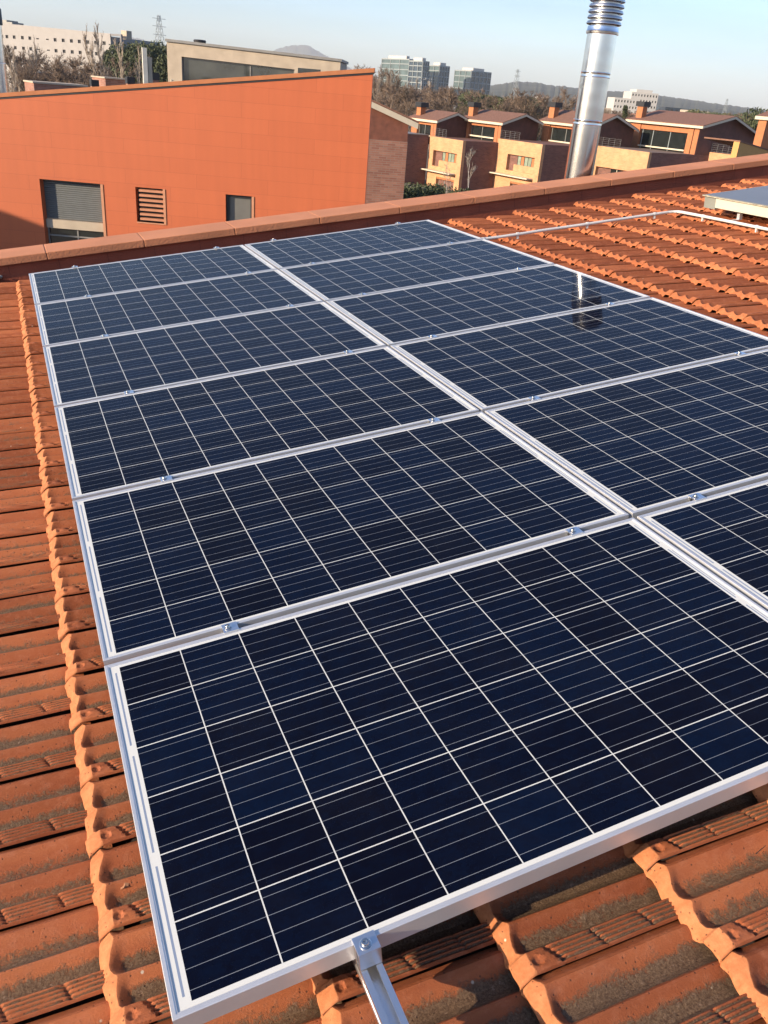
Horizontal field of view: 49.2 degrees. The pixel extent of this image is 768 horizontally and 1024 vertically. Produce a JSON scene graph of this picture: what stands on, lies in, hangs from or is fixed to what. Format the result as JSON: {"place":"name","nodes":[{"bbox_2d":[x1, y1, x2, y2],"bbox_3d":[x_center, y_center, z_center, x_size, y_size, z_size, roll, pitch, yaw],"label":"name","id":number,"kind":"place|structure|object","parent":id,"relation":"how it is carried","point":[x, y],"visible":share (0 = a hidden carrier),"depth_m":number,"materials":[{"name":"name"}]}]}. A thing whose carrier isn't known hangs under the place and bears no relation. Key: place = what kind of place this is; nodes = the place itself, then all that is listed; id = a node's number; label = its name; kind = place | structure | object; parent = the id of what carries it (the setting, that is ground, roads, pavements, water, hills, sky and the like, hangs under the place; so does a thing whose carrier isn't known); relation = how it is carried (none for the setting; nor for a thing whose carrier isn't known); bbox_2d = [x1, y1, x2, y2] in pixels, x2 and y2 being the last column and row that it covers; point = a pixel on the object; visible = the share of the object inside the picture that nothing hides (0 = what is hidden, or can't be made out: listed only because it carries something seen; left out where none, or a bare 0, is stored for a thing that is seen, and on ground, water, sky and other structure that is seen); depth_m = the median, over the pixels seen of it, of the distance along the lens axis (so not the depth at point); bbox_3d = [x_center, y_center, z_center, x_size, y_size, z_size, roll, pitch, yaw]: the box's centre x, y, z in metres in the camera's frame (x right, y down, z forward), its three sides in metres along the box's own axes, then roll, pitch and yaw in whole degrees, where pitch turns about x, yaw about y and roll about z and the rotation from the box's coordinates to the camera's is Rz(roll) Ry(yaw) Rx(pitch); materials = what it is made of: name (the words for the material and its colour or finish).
{"place":"outdoors","nodes":[
{"label":"outdoors","id":0,"kind":"place"},
{"bbox_2d":[0,9,8,92],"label":"steel flue","id":1,"kind":"object","parent":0,"point":[4,88],"visible":0.27,"depth_m":45.78,"materials":[{"name":"silver metal"}]},
{"bbox_2d":[23,80,87,90],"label":"brick parapet block","id":2,"kind":"structure","parent":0,"point":[31,85],"depth_m":74.90,"materials":[{"name":"brown brick"}]},
{"bbox_2d":[1,20,159,89],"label":"pale office building","id":3,"kind":"structure","parent":0,"point":[49,42],"depth_m":175.97,"materials":[{"name":"white concrete"}]},
{"bbox_2d":[91,76,125,85],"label":"brick parapet block","id":4,"kind":"structure","parent":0,"point":[107,81],"depth_m":68.09,"materials":[{"name":"brown brick"}]},
{"bbox_2d":[0,68,374,249],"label":"orange building","id":5,"kind":"structure","parent":0,"point":[125,159],"depth_m":35.31,"materials":[{"name":"orange paint"}]},
{"bbox_2d":[48,227,103,243],"bbox_3d":[-13.738,-10.612,38.146,2.650,4.260,0.085,5,27,0],"label":"garage window","id":6,"kind":"structure","parent":5,"relation":"in","point":[56,235],"depth_m":37.29,"materials":[{"name":"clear glass"}]},
{"bbox_2d":[226,194,253,220],"bbox_3d":[-6.216,-12.953,36.437,1.220,1.510,0.330,5,27,0],"label":"window","id":7,"kind":"structure","parent":5,"relation":"in","point":[239,207],"depth_m":36.37,"materials":[{"name":"grey glass"}]},
{"bbox_2d":[165,39,348,81],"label":"concrete pavilion","id":8,"kind":"structure","parent":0,"point":[197,59],"depth_m":61.01,"materials":[{"name":"beige concrete"}]},
{"bbox_2d":[298,68,319,72],"bbox_3d":[-5.455,-32.123,61.135,1.650,0.330,0.062,5,27,0],"label":"slot window","id":9,"kind":"structure","parent":8,"relation":"in","point":[300,70],"depth_m":61.08,"materials":[{"name":"grey glass"}]},
{"bbox_2d":[51,110,540,222],"bbox_3d":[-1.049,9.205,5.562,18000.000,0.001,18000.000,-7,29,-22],"label":"ground","id":10,"kind":"structure","parent":0,"point":[415,184],"depth_m":129.07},
{"bbox_2d":[6,46,20,91],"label":"poplar tree","id":11,"kind":"object","parent":10,"relation":"on","point":[11,75],"visible":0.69,"depth_m":84.69,"materials":[{"name":"brown plant"}]},
{"bbox_2d":[4,44,39,89],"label":"bare tree","id":12,"kind":"object","parent":10,"relation":"on","point":[19,59],"visible":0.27,"depth_m":109.15,"materials":[{"name":"brown plant"}]},
{"bbox_2d":[11,61,44,91],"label":"bare tree","id":13,"kind":"object","parent":10,"relation":"on","point":[21,77],"visible":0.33,"depth_m":90.74,"materials":[{"name":"brown plant"}]},
{"bbox_2d":[6,47,49,91],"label":"bare tree","id":14,"kind":"object","parent":10,"relation":"on","point":[28,62],"visible":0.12,"depth_m":120.64,"materials":[{"name":"brown plant"}]},
{"bbox_2d":[20,38,38,89],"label":"poplar tree","id":15,"kind":"object","parent":10,"relation":"on","point":[32,58],"visible":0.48,"depth_m":92.72,"materials":[{"name":"brown plant"}]},
{"bbox_2d":[8,52,51,91],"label":"bare tree","id":16,"kind":"object","parent":10,"relation":"on","point":[39,62],"visible":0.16,"depth_m":104.52,"materials":[{"name":"brown plant"}]},
{"bbox_2d":[12,65,68,91],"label":"bare tree","id":17,"kind":"object","parent":10,"relation":"on","point":[49,78],"visible":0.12,"depth_m":91.85,"materials":[{"name":"brown plant"}]},
{"bbox_2d":[41,52,67,71],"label":"bare tree","id":18,"kind":"object","parent":10,"relation":"on","point":[59,58],"visible":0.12,"depth_m":130.84,"materials":[{"name":"brown plant"}]},
{"bbox_2d":[37,59,86,83],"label":"bare tree","id":19,"kind":"object","parent":10,"relation":"on","point":[59,77],"visible":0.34,"depth_m":87.09,"materials":[{"name":"brown plant"}]},
{"bbox_2d":[49,53,89,76],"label":"bare tree","id":20,"kind":"object","parent":10,"relation":"on","point":[80,57],"visible":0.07,"depth_m":124.48,"materials":[{"name":"brown plant"}]},
{"bbox_2d":[55,57,88,83],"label":"bare tree","id":21,"kind":"object","parent":10,"relation":"on","point":[68,67],"visible":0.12,"depth_m":116.34,"materials":[{"name":"brown plant"}]},
{"bbox_2d":[64,57,91,86],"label":"bare tree","id":22,"kind":"object","parent":10,"relation":"on","point":[80,70],"visible":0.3,"depth_m":109.42,"materials":[{"name":"brown plant"}]},
{"bbox_2d":[82,26,109,75],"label":"poplar tree","id":23,"kind":"object","parent":10,"relation":"on","point":[91,49],"visible":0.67,"depth_m":97.85,"materials":[{"name":"brown plant"}]},
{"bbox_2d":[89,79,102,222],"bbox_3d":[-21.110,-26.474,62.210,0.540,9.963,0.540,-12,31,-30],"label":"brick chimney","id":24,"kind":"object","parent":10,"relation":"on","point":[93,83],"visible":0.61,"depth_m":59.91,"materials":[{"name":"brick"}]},
{"bbox_2d":[81,61,111,86],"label":"bare tree","id":25,"kind":"object","parent":10,"relation":"on","point":[87,69],"visible":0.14,"depth_m":98.89,"materials":[{"name":"brown plant"}]},
{"bbox_2d":[90,23,108,77],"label":"poplar tree","id":26,"kind":"object","parent":10,"relation":"on","point":[100,49],"visible":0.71,"depth_m":97.86,"materials":[{"name":"brown plant"}]},
{"bbox_2d":[104,42,130,74],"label":"evergreen tree","id":27,"kind":"object","parent":10,"relation":"on","point":[112,47],"visible":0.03,"depth_m":160.96,"materials":[{"name":"green plant"}]},
{"bbox_2d":[103,45,132,75],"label":"evergreen tree","id":28,"kind":"object","parent":10,"relation":"on","point":[107,57],"visible":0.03,"depth_m":160.14,"materials":[{"name":"green plant"}]},
{"bbox_2d":[113,38,124,77],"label":"poplar tree","id":29,"kind":"object","parent":10,"relation":"on","point":[121,66],"visible":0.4,"depth_m":89.31,"materials":[{"name":"brown plant"}]},
{"bbox_2d":[103,56,140,83],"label":"bare tree","id":30,"kind":"object","parent":10,"relation":"on","point":[130,74],"visible":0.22,"depth_m":126.15,"materials":[{"name":"brown plant"}]},
{"bbox_2d":[111,44,156,80],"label":"evergreen tree","id":31,"kind":"object","parent":10,"relation":"on","point":[117,54],"visible":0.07,"depth_m":154.84,"materials":[{"name":"green plant"}]},
{"bbox_2d":[134,43,142,83],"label":"poplar tree","id":32,"kind":"object","parent":10,"relation":"on","point":[139,67],"visible":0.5,"depth_m":100.12,"materials":[{"name":"brown plant"}]},
{"bbox_2d":[120,40,166,83],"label":"evergreen tree","id":33,"kind":"object","parent":10,"relation":"on","point":[131,56],"visible":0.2,"depth_m":152.17,"materials":[{"name":"green plant"}]},
{"bbox_2d":[142,47,152,82],"bbox_3d":[-13.863,-20.879,50.035,0.510,11.959,0.300,-7,29,-22],"label":"vent duct","id":34,"kind":"object","parent":10,"relation":"on","point":[147,69],"visible":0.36,"depth_m":47.70,"materials":[{"name":"silver metal"}]},
{"bbox_2d":[134,45,166,83],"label":"evergreen tree","id":35,"kind":"object","parent":10,"relation":"on","point":[154,50],"visible":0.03,"depth_m":151.98,"materials":[{"name":"green plant"}]},
{"bbox_2d":[152,15,165,45],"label":"power pylon","id":36,"kind":"object","parent":10,"relation":"on","point":[158,20],"visible":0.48,"depth_m":891.43,"materials":[{"name":"metal"}]},
{"bbox_2d":[152,49,167,81],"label":"evergreen tree","id":37,"kind":"object","parent":10,"relation":"on","point":[161,65],"visible":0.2,"depth_m":150.20,"materials":[{"name":"green plant"}]},
{"bbox_2d":[372,70,383,99],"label":"poplar tree","id":38,"kind":"object","parent":10,"relation":"on","point":[379,85],"visible":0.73,"depth_m":200.36,"materials":[{"name":"brown plant"}]},
{"bbox_2d":[372,67,389,104],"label":"bare tree","id":39,"kind":"object","parent":10,"relation":"on","point":[382,75],"visible":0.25,"depth_m":219.62,"materials":[{"name":"brown plant"}]},
{"bbox_2d":[0,153,767,1023],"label":"tiled building","id":40,"kind":"structure","parent":10,"relation":"on","point":[666,925],"depth_m":1.85,"materials":[{"name":"ceramic"}]},
{"bbox_2d":[72,265,408,1023],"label":"mounting rail","id":41,"kind":"object","parent":40,"relation":"attached to","point":[380,991],"visible":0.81,"depth_m":1.45,"materials":[{"name":"metal"}]},
{"bbox_2d":[29,245,276,304],"bbox_3d":[-1.716,-1.749,6.159,1.650,0.042,0.990,-14,31,-18],"label":"solar panel","id":42,"kind":"object","parent":41,"relation":"attached to","point":[100,279],"visible":0.9,"depth_m":6.11,"materials":[{"name":"laminate"}]},
{"bbox_2d":[35,269,322,346],"bbox_3d":[-1.327,-1.311,5.334,1.650,0.042,0.990,-14,31,-18],"label":"solar panel","id":43,"kind":"object","parent":41,"relation":"attached to","point":[78,319],"visible":0.9,"depth_m":5.27,"materials":[{"name":"laminate"}]},
{"bbox_2d":[43,301,385,406],"bbox_3d":[-0.939,-0.874,4.508,1.650,0.041,0.990,-14,31,-18],"label":"solar panel","id":44,"kind":"object","parent":41,"relation":"attached to","point":[100,368],"visible":0.9,"depth_m":4.43,"materials":[{"name":"laminate"}]},
{"bbox_2d":[54,346,478,500],"bbox_3d":[-0.550,-0.436,3.682,1.650,0.040,0.990,-14,31,-18],"label":"solar panel","id":45,"kind":"object","parent":41,"relation":"attached to","point":[124,442],"visible":0.9,"depth_m":3.59,"materials":[{"name":"glass"}]},
{"bbox_2d":[72,412,628,665],"bbox_3d":[-0.161,0.001,2.857,1.650,0.042,0.990,-14,31,-18],"label":"solar panel","id":46,"kind":"object","parent":41,"relation":"attached to","point":[180,561],"visible":0.9,"depth_m":2.74,"materials":[{"name":"glass"}]},
{"bbox_2d":[104,518,767,1023],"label":"solar panel","id":47,"kind":"object","parent":41,"relation":"attached to","point":[312,792],"visible":1,"depth_m":1.86,"materials":[{"name":"glass"}]},
{"bbox_2d":[213,246,583,535],"bbox_3d":[-0.103,-0.679,4.143,0.042,0.137,6.496,-14,31,-18],"label":"mounting rail","id":48,"kind":"object","parent":40,"relation":"attached to","point":[576,530],"visible":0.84,"depth_m":3.43,"materials":[{"name":"metal"}]},
{"bbox_2d":[271,239,705,501],"bbox_3d":[0.335,-0.789,4.291,0.042,0.137,6.496,-14,31,-18],"label":"mounting rail","id":49,"kind":"object","parent":40,"relation":"attached to","point":[696,496],"visible":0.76,"depth_m":3.58,"materials":[{"name":"metal"}]},
{"bbox_2d":[395,222,746,355],"bbox_3d":[1.366,-1.048,4.639,0.042,0.137,6.496,-14,31,-18],"label":"mounting rail","id":50,"kind":"object","parent":40,"relation":"attached to","point":[739,353],"visible":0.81,"depth_m":4.76,"materials":[{"name":"metal"}]},
{"bbox_2d":[245,220,482,269],"bbox_3d":[-0.181,-2.134,6.678,1.650,0.040,0.990,-14,31,-18],"label":"solar panel","id":51,"kind":"object","parent":50,"relation":"attached to","point":[307,250],"visible":0.82,"depth_m":6.63,"materials":[{"name":"glass"}]},
{"bbox_2d":[280,239,553,302],"bbox_3d":[0.207,-1.696,5.852,1.650,0.042,0.990,-14,31,-18],"label":"solar panel","id":52,"kind":"object","parent":50,"relation":"attached to","point":[343,278],"visible":0.85,"depth_m":5.79,"materials":[{"name":"glass"}]},
{"bbox_2d":[326,264,649,347],"bbox_3d":[0.596,-1.259,5.027,1.650,0.042,0.990,-14,31,-18],"label":"solar panel","id":53,"kind":"object","parent":50,"relation":"attached to","point":[398,316],"visible":0.82,"depth_m":4.96,"materials":[{"name":"glass"}]},
{"bbox_2d":[390,297,767,413],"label":"solar panel","id":54,"kind":"object","parent":50,"relation":"attached to","point":[483,370],"visible":0.85,"depth_m":4.12,"materials":[{"name":"glass"}]},
{"bbox_2d":[485,349,767,519],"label":"solar panel","id":55,"kind":"object","parent":50,"relation":"attached to","point":[636,447],"visible":0.83,"depth_m":3.26,"materials":[{"name":"glass"}]},
{"bbox_2d":[637,480,767,610],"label":"solar panel","id":56,"kind":"object","parent":50,"relation":"attached to","point":[723,536],"visible":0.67,"depth_m":2.58,"materials":[{"name":"laminate"}]},
{"bbox_2d":[482,210,767,239],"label":"cable conduit","id":57,"kind":"object","parent":40,"relation":"attached to","point":[653,214],"visible":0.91,"depth_m":7.18,"materials":[{"name":"white plastic"}]},
{"bbox_2d":[702,186,767,220],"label":"thermal collector","id":58,"kind":"object","parent":40,"relation":"on","point":[752,201],"visible":0.92,"depth_m":7.17,"materials":[{"name":"silver metal"}]},
{"bbox_2d":[372,68,408,105],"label":"bare tree","id":59,"kind":"object","parent":10,"relation":"on","point":[398,83],"visible":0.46,"depth_m":207.99,"materials":[{"name":"brown plant"}]},
{"bbox_2d":[374,83,407,113],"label":"bare tree","id":60,"kind":"object","parent":10,"relation":"on","point":[396,101],"visible":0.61,"depth_m":162.09,"materials":[{"name":"brown plant"}]},
{"bbox_2d":[390,87,431,131],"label":"bare tree","id":61,"kind":"object","parent":10,"relation":"on","point":[419,95],"visible":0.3,"depth_m":186.25,"materials":[{"name":"brown plant"}]},
{"bbox_2d":[404,132,428,183],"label":"brick block","id":62,"kind":"structure","parent":10,"relation":"on","point":[417,150],"depth_m":110.94,"materials":[{"name":"brown brick"}]},
{"bbox_2d":[391,86,442,131],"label":"bare tree","id":63,"kind":"object","parent":10,"relation":"on","point":[405,95],"visible":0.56,"depth_m":151.74,"materials":[{"name":"brown plant"}]},
{"bbox_2d":[408,83,442,108],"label":"bare tree","id":64,"kind":"object","parent":10,"relation":"on","point":[423,93],"visible":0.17,"depth_m":193.57,"materials":[{"name":"brown plant"}]},
{"bbox_2d":[403,182,456,198],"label":"garden hedge","id":65,"kind":"object","parent":10,"relation":"on","point":[416,190],"visible":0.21,"depth_m":90.15,"materials":[{"name":"green plant"}]},
{"bbox_2d":[407,86,461,149],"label":"bare tree","id":66,"kind":"object","parent":10,"relation":"on","point":[440,92],"visible":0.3,"depth_m":182.21,"materials":[{"name":"brown plant"}]},
{"bbox_2d":[425,86,466,115],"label":"bare tree","id":67,"kind":"object","parent":10,"relation":"on","point":[451,96],"visible":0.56,"depth_m":155.31,"materials":[{"name":"brown plant"}]},
{"bbox_2d":[408,102,497,190],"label":"town house","id":68,"kind":"structure","parent":10,"relation":"on","point":[450,145],"depth_m":109.20,"materials":[{"name":"beige paint"}]},
{"bbox_2d":[419,124,430,143],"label":"window","id":69,"kind":"structure","parent":68,"relation":"in","point":[424,129],"depth_m":113.10,"materials":[{"name":"grey glass"}]},
{"bbox_2d":[442,152,454,161],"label":"window","id":70,"kind":"structure","parent":68,"relation":"in","point":[451,157],"depth_m":108.50,"materials":[{"name":"beige glass"}]},
{"bbox_2d":[466,146,476,187],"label":"birch tree","id":71,"kind":"object","parent":10,"relation":"on","point":[472,153],"visible":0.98,"depth_m":85.75,"materials":[{"name":"white plant"}]},
{"bbox_2d":[456,88,492,114],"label":"bare tree","id":72,"kind":"object","parent":10,"relation":"on","point":[485,102],"visible":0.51,"depth_m":204.38,"materials":[{"name":"brown plant"}]},
{"bbox_2d":[458,90,491,113],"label":"evergreen tree","id":73,"kind":"object","parent":10,"relation":"on","point":[464,98],"visible":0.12,"depth_m":214.16,"materials":[{"name":"green plant"}]},
{"bbox_2d":[479,95,513,111],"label":"bare tree","id":74,"kind":"object","parent":10,"relation":"on","point":[504,107],"visible":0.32,"depth_m":152.11,"materials":[{"name":"brown plant"}]},
{"bbox_2d":[464,102,568,187],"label":"town house","id":75,"kind":"structure","parent":10,"relation":"on","point":[524,156],"depth_m":107.23,"materials":[{"name":"beige paint"}]},
{"bbox_2d":[470,125,494,140],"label":"window","id":76,"kind":"structure","parent":75,"relation":"in","point":[475,130],"depth_m":110.89,"materials":[{"name":"grey glass"}]},
{"bbox_2d":[517,156,531,166],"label":"window","id":77,"kind":"structure","parent":75,"relation":"in","point":[527,161],"depth_m":104.83,"materials":[{"name":"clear glass"}]},
{"bbox_2d":[498,91,534,115],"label":"bare tree","id":78,"kind":"object","parent":10,"relation":"on","point":[511,95],"visible":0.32,"depth_m":171.26,"materials":[{"name":"brown plant"}]},
{"bbox_2d":[495,88,547,127],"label":"bare tree","id":79,"kind":"object","parent":10,"relation":"on","point":[522,103],"visible":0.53,"depth_m":169.31,"materials":[{"name":"brown plant"}]},
{"bbox_2d":[526,91,564,140],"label":"bare tree","id":80,"kind":"object","parent":10,"relation":"on","point":[540,110],"visible":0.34,"depth_m":171.88,"materials":[{"name":"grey plant"}]},
{"bbox_2d":[535,93,562,133],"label":"bare tree","id":81,"kind":"object","parent":10,"relation":"on","point":[546,97],"visible":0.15,"depth_m":188.80,"materials":[{"name":"brown plant"}]},
{"bbox_2d":[534,86,576,133],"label":"bare tree","id":82,"kind":"object","parent":10,"relation":"on","point":[569,107],"visible":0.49,"depth_m":170.70,"materials":[{"name":"brown plant"}]},
{"bbox_2d":[540,102,708,174],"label":"town house","id":83,"kind":"structure","parent":10,"relation":"on","point":[616,152],"depth_m":105.37,"materials":[{"name":"beige paint"}]},
{"bbox_2d":[550,127,571,143],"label":"window","id":84,"kind":"structure","parent":83,"relation":"in","point":[557,134],"depth_m":109.22,"materials":[{"name":"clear glass"}]},
{"bbox_2d":[626,101,755,160],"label":"town house","id":85,"kind":"structure","parent":10,"relation":"on","point":[679,132],"depth_m":105.09,"materials":[{"name":"brown brick"}]},
{"bbox_2d":[639,129,687,152],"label":"window","id":86,"kind":"structure","parent":85,"relation":"in","point":[667,139],"depth_m":106.74,"materials":[{"name":"grey glass"}]},
{"bbox_2d":[704,137,767,157],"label":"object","id":87,"kind":"structure","parent":10,"relation":"on","point":[740,148],"depth_m":60.82,"materials":[{"name":"paint"}]},
{"bbox_2d":[740,107,767,129],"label":"evergreen tree","id":88,"kind":"object","parent":10,"relation":"on","point":[753,123],"visible":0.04,"depth_m":121.02,"materials":[{"name":"green plant"}]},
{"bbox_2d":[753,111,767,148],"bbox_3d":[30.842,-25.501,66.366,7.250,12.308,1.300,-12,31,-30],"label":"pillar house","id":89,"kind":"structure","parent":10,"relation":"on","point":[761,138],"depth_m":62.93,"materials":[{"name":"orange brick"}]},
{"bbox_2d":[274,45,377,83],"bbox_3d":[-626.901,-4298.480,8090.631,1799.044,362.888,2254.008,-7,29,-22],"label":"mountain","id":90,"kind":"structure","parent":0,"point":[303,49],"depth_m":8060.76,"materials":[{"name":"grey"}]},
{"bbox_2d":[0,0,767,109],"label":"sky","id":91,"kind":"structure","parent":0,"point":[709,51],"materials":[{"name":"blue"}]},
{"bbox_2d":[365,100,418,203],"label":"brick gable house","id":92,"kind":"structure","parent":0,"point":[387,153],"depth_m":52.12,"materials":[{"name":"brown brick"}]},
{"bbox_2d":[381,56,413,102],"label":"office tower","id":93,"kind":"structure","parent":0,"point":[400,64],"depth_m":633.44,"materials":[{"name":"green glass"}]},
{"bbox_2d":[407,58,429,108],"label":"office tower","id":94,"kind":"structure","parent":0,"point":[418,67],"depth_m":607.73,"materials":[{"name":"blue glass"}]},
{"bbox_2d":[427,62,449,102],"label":"office tower","id":95,"kind":"structure","parent":0,"point":[439,73],"depth_m":646.56,"materials":[{"name":"grey glass"}]},
{"bbox_2d":[453,68,491,109],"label":"office tower","id":96,"kind":"structure","parent":0,"point":[474,79],"depth_m":669.17,"materials":[{"name":"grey glass"}]},
{"bbox_2d":[377,97,740,114],"bbox_3d":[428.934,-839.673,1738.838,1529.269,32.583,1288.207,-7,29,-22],"label":"hill","id":97,"kind":"structure","parent":0,"point":[718,111],"depth_m":1603.12,"materials":[{"name":"green plant"}]},
{"bbox_2d":[564,0,625,178],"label":"steel flue","id":98,"kind":"object","parent":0,"point":[604,24],"visible":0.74,"depth_m":8.76,"materials":[{"name":"silver metal"}]},
{"bbox_2d":[448,81,765,112],"bbox_3d":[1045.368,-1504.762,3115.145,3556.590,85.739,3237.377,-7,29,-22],"label":"hill","id":99,"kind":"structure","parent":0,"point":[504,89],"depth_m":2322.54,"materials":[{"name":"green plant"}]},
{"bbox_2d":[606,97,638,113],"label":"building","id":100,"kind":"structure","parent":0,"point":[617,104],"depth_m":522.71,"materials":[{"name":"white concrete"}]},
{"bbox_2d":[623,89,658,112],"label":"building","id":101,"kind":"structure","parent":0,"point":[646,95],"depth_m":542.73,"materials":[{"name":"white concrete"}]},
{"bbox_2d":[655,106,691,111],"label":"building","id":102,"kind":"structure","parent":0,"point":[668,108],"depth_m":561.49,"materials":[{"name":"grey concrete"}]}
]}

